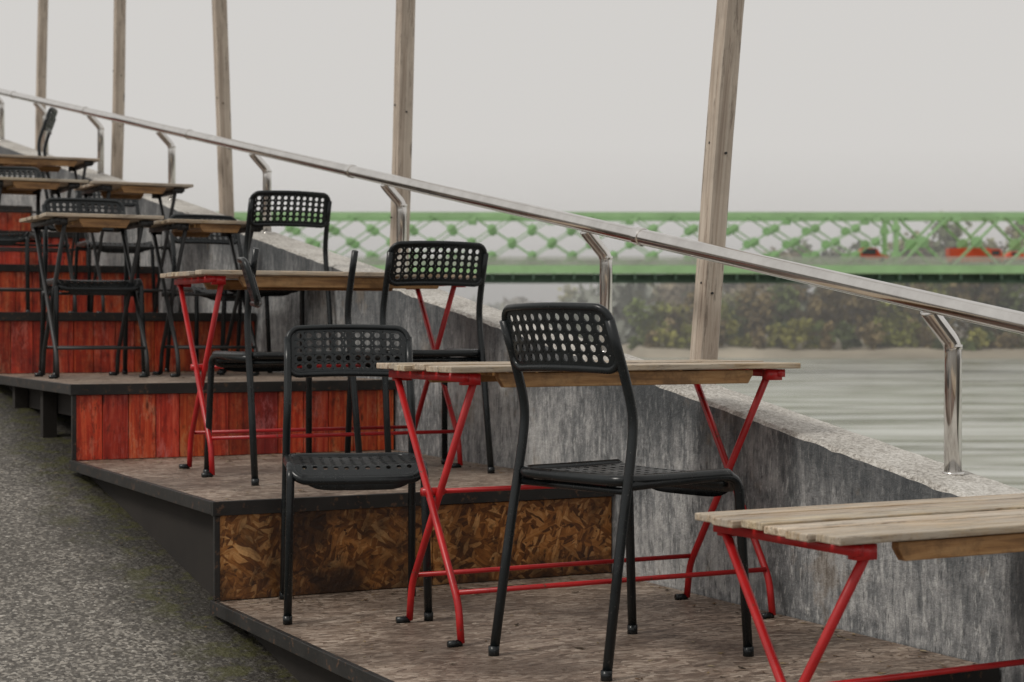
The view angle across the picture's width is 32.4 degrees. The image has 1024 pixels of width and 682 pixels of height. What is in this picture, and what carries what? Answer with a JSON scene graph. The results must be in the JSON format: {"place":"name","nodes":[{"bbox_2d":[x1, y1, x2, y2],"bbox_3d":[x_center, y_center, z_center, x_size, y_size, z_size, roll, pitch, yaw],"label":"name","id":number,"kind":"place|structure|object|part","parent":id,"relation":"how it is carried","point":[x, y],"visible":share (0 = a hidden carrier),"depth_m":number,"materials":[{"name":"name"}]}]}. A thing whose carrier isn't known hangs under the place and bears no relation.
{"place":"outdoors","nodes":[
{"label":"outdoors","id":0,"kind":"place"},
{"bbox_2d":[0,257,581,681],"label":"asphalt ground","id":1,"kind":"structure","parent":0,"point":[60,621],"depth_m":5.09,"materials":[{"name":"grey asphalt"}]},
{"bbox_2d":[0,205,31,230],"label":"wooden terrace step","id":2,"kind":"object","parent":1,"relation":"on","point":[9,221],"visible":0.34,"depth_m":13.09,"materials":[{"name":"red wood"}]},
{"bbox_2d":[0,230,85,264],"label":"wooden terrace step","id":3,"kind":"object","parent":1,"relation":"on","point":[14,257],"visible":0.28,"depth_m":11.49,"materials":[{"name":"red wood"}]},
{"bbox_2d":[0,107,57,231],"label":"black metal chair","id":4,"kind":"object","parent":3,"relation":"on","point":[50,117],"visible":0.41,"depth_m":11.42,"materials":[{"name":"metal"}]},
{"bbox_2d":[0,264,158,312],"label":"wooden terrace step","id":5,"kind":"object","parent":1,"relation":"on","point":[12,275],"visible":0.4,"depth_m":9.86,"materials":[{"name":"red wood"}]},
{"bbox_2d":[0,154,99,264],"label":"folding table","id":6,"kind":"object","parent":5,"relation":"on","point":[50,163],"visible":0.81,"depth_m":10.60,"materials":[{"name":"brown wood"}]},
{"bbox_2d":[0,312,255,373],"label":"wooden terrace step","id":7,"kind":"object","parent":1,"relation":"on","point":[20,334],"visible":0.58,"depth_m":8.22,"materials":[{"name":"red wood"}]},
{"bbox_2d":[0,166,41,311],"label":"black metal chair","id":8,"kind":"object","parent":7,"relation":"on","point":[8,239],"visible":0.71,"depth_m":9.03,"materials":[{"name":"metal"}]},
{"bbox_2d":[0,177,88,311],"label":"folding table","id":9,"kind":"object","parent":7,"relation":"on","point":[20,186],"visible":0.81,"depth_m":8.91,"materials":[{"name":"brown wood"}]},
{"bbox_2d":[72,181,155,311],"bbox_3d":[-2.174,-0.515,9.626,0.377,0.748,0.434,0,1,-25],"label":"black metal chair","id":10,"kind":"object","parent":7,"relation":"on","point":[84,245],"visible":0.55,"depth_m":9.53,"materials":[{"name":"metal"}]},
{"bbox_2d":[74,181,192,312],"bbox_3d":[-1.993,-0.475,9.252,0.526,0.679,0.470,0,1,-27],"label":"folding table","id":11,"kind":"object","parent":7,"relation":"on","point":[122,190],"visible":0.84,"depth_m":9.17,"materials":[{"name":"brown wood"}]},
{"bbox_2d":[0,371,395,460],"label":"wooden terrace step","id":12,"kind":"object","parent":1,"relation":"on","point":[124,416],"visible":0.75,"depth_m":6.75,"materials":[{"name":"red wood"}]},
{"bbox_2d":[19,212,163,378],"bbox_3d":[-1.798,-0.187,7.525,0.506,0.684,0.470,0,1,-28],"label":"folding table","id":13,"kind":"object","parent":12,"relation":"on","point":[63,223],"visible":1,"depth_m":7.45,"materials":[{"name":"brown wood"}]},
{"bbox_2d":[38,198,145,377],"bbox_3d":[-1.829,-0.242,7.672,0.398,0.788,0.457,0,1,-23],"label":"black metal chair","id":14,"kind":"object","parent":12,"relation":"on","point":[101,287],"visible":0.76,"depth_m":7.73,"materials":[{"name":"metal"}]},
{"bbox_2d":[144,219,265,376],"bbox_3d":[-1.345,-0.183,7.733,0.472,0.673,0.470,0,1,-27],"label":"folding table","id":15,"kind":"object","parent":12,"relation":"on","point":[183,228],"visible":0.74,"depth_m":7.64,"materials":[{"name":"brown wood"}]},
{"bbox_2d":[164,214,272,372],"bbox_3d":[-1.369,-0.226,8.198,0.377,0.748,0.434,0,1,-30],"label":"black metal chair","id":16,"kind":"object","parent":12,"relation":"on","point":[212,240],"visible":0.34,"depth_m":8.27,"materials":[{"name":"metal"}]},
{"bbox_2d":[219,190,333,374],"bbox_3d":[-1.025,-0.244,7.688,0.400,0.792,0.460,0,1,-25],"label":"black metal chair","id":17,"kind":"object","parent":12,"relation":"on","point":[252,210],"visible":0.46,"depth_m":7.53,"materials":[{"name":"metal"}]},
{"bbox_2d":[69,450,613,600],"bbox_3d":[-0.653,0.740,5.984,1.294,0.601,1.749,0,1,-27],"label":"wooden terrace step","id":18,"kind":"object","parent":1,"relation":"on","point":[217,545],"visible":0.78,"depth_m":5.28,"materials":[{"name":"brown wood"}]},
{"bbox_2d":[203,248,361,485],"bbox_3d":[-0.730,0.078,5.578,0.516,0.738,0.724,0,1,-30],"label":"black metal chair","id":19,"kind":"object","parent":18,"relation":"on","point":[248,361],"visible":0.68,"depth_m":5.65,"materials":[{"name":"metal"}]},
{"bbox_2d":[160,270,475,477],"bbox_3d":[-0.666,0.105,6.129,1.018,0.679,0.470,0,1,-26],"label":"folding table","id":20,"kind":"object","parent":18,"relation":"on","point":[294,280],"visible":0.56,"depth_m":5.98,"materials":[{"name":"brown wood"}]},
{"bbox_2d":[345,241,494,473],"bbox_3d":[-0.322,0.055,6.034,0.391,0.776,0.450,0,1,-24],"label":"black metal chair","id":21,"kind":"object","parent":18,"relation":"on","point":[452,354],"visible":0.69,"depth_m":5.88,"materials":[{"name":"metal"}]},
{"bbox_2d":[0,139,1023,681],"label":"concrete wall","id":22,"kind":"structure","parent":1,"relation":"on","point":[966,607],"depth_m":5.09,"materials":[{"name":"grey concrete"}]},
{"bbox_2d":[35,0,47,151],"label":"wooden post","id":23,"kind":"object","parent":22,"relation":"attached to","point":[41,63],"visible":0.51,"depth_m":13.97,"materials":[{"name":"brown wood"}]},
{"bbox_2d":[111,0,125,179],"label":"wooden post","id":24,"kind":"object","parent":22,"relation":"attached to","point":[119,47],"visible":0.71,"depth_m":11.85,"materials":[{"name":"brown wood"}]},
{"bbox_2d":[212,0,233,216],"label":"wooden post","id":25,"kind":"object","parent":22,"relation":"attached to","point":[222,102],"visible":0.56,"depth_m":9.70,"materials":[{"name":"brown wood"}]},
{"bbox_2d":[390,0,414,271],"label":"wooden post","id":26,"kind":"object","parent":22,"relation":"attached to","point":[403,89],"visible":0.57,"depth_m":7.59,"materials":[{"name":"brown wood"}]},
{"bbox_2d":[0,89,1023,475],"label":"stainless handrail","id":27,"kind":"object","parent":22,"relation":"on","point":[934,307],"visible":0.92,"depth_m":5.42,"materials":[{"name":"metal"}]},
{"bbox_2d":[690,0,744,384],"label":"wooden post","id":28,"kind":"object","parent":22,"relation":"attached to","point":[717,171],"visible":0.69,"depth_m":5.48,"materials":[{"name":"brown wood"}]},
{"bbox_2d":[210,573,998,681],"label":"wooden terrace step","id":29,"kind":"object","parent":1,"relation":"on","point":[312,642],"visible":0.77,"depth_m":4.35,"materials":[{"name":"brown wood"}]},
{"bbox_2d":[279,324,432,624],"bbox_3d":[-0.433,0.342,4.798,0.391,0.776,0.450,0,0,-9],"label":"black metal chair","id":30,"kind":"object","parent":29,"relation":"on","point":[298,468],"visible":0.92,"depth_m":4.92,"materials":[{"name":"metal"}]},
{"bbox_2d":[376,360,800,647],"bbox_3d":[0.195,0.394,4.617,1.032,0.679,0.470,0,1,-27],"label":"folding table","id":31,"kind":"object","parent":29,"relation":"on","point":[696,373],"visible":0.9,"depth_m":4.50,"materials":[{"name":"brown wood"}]},
{"bbox_2d":[488,302,753,681],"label":"black metal chair","id":32,"kind":"object","parent":29,"relation":"on","point":[629,476],"visible":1,"depth_m":4.02,"materials":[{"name":"metal"}]},
{"bbox_3d":[0.905,1.319,2.929,1.294,0.601,1.749,0,1,-27],"label":"wooden terrace step","id":33,"kind":"object","parent":1,"relation":"on","visible":0},
{"bbox_2d":[695,493,1023,681],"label":"folding table","id":34,"kind":"object","parent":33,"relation":"on","point":[922,529],"visible":1,"depth_m":3.35,"materials":[{"name":"brown wood"}]},
{"bbox_2d":[2,371,974,679],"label":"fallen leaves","id":35,"kind":"object","parent":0,"point":[462,587],"visible":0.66,"depth_m":5.07,"materials":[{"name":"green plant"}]},
{"bbox_2d":[0,0,1023,324],"label":"sky","id":36,"kind":"structure","parent":0,"point":[561,105],"materials":[{"name":"white"}]},
{"bbox_2d":[590,325,1023,358],"bbox_3d":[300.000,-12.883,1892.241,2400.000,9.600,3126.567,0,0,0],"label":"river bank","id":37,"kind":"structure","parent":0,"point":[836,351],"depth_m":396.51,"materials":[{"name":"stone"}]},
{"bbox_2d":[469,210,1023,350],"bbox_3d":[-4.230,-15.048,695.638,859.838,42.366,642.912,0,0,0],"label":"riverside trees","id":38,"kind":"object","parent":37,"relation":"on","point":[785,314],"visible":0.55,"depth_m":415.74,"materials":[{"name":"green plant"}]},
{"bbox_2d":[637,357,1023,490],"bbox_3d":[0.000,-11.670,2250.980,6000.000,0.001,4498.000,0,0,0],"label":"river water","id":39,"kind":"structure","parent":0,"point":[898,403],"depth_m":165.85,"materials":[{"name":"grey liquid"}]},
{"bbox_2d":[217,212,1023,282],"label":"lattice truss bridge","id":40,"kind":"structure","parent":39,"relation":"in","point":[897,269],"depth_m":261.45,"materials":[{"name":"green paint"}]},
{"bbox_2d":[858,248,888,260],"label":"red car","id":41,"kind":"object","parent":40,"relation":"on","point":[871,252],"visible":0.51,"depth_m":263.90,"materials":[{"name":"paint"}]},
{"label":"windows","id":42,"kind":"part","parent":41,"relation":"part of","materials":[{"name":"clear glass"}]},
{"bbox_2d":[946,248,1002,263],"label":"red truck","id":43,"kind":"object","parent":40,"relation":"on","point":[959,252],"visible":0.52,"depth_m":263.90,"materials":[{"name":"paint"}]},
{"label":"windows","id":44,"kind":"part","parent":43,"relation":"part of","materials":[{"name":"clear glass"}]},
{"bbox_2d":[1004,251,1023,260],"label":"red car","id":45,"kind":"object","parent":40,"relation":"on","point":[1011,254],"visible":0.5,"depth_m":266.90,"materials":[{"name":"paint"}]}
]}

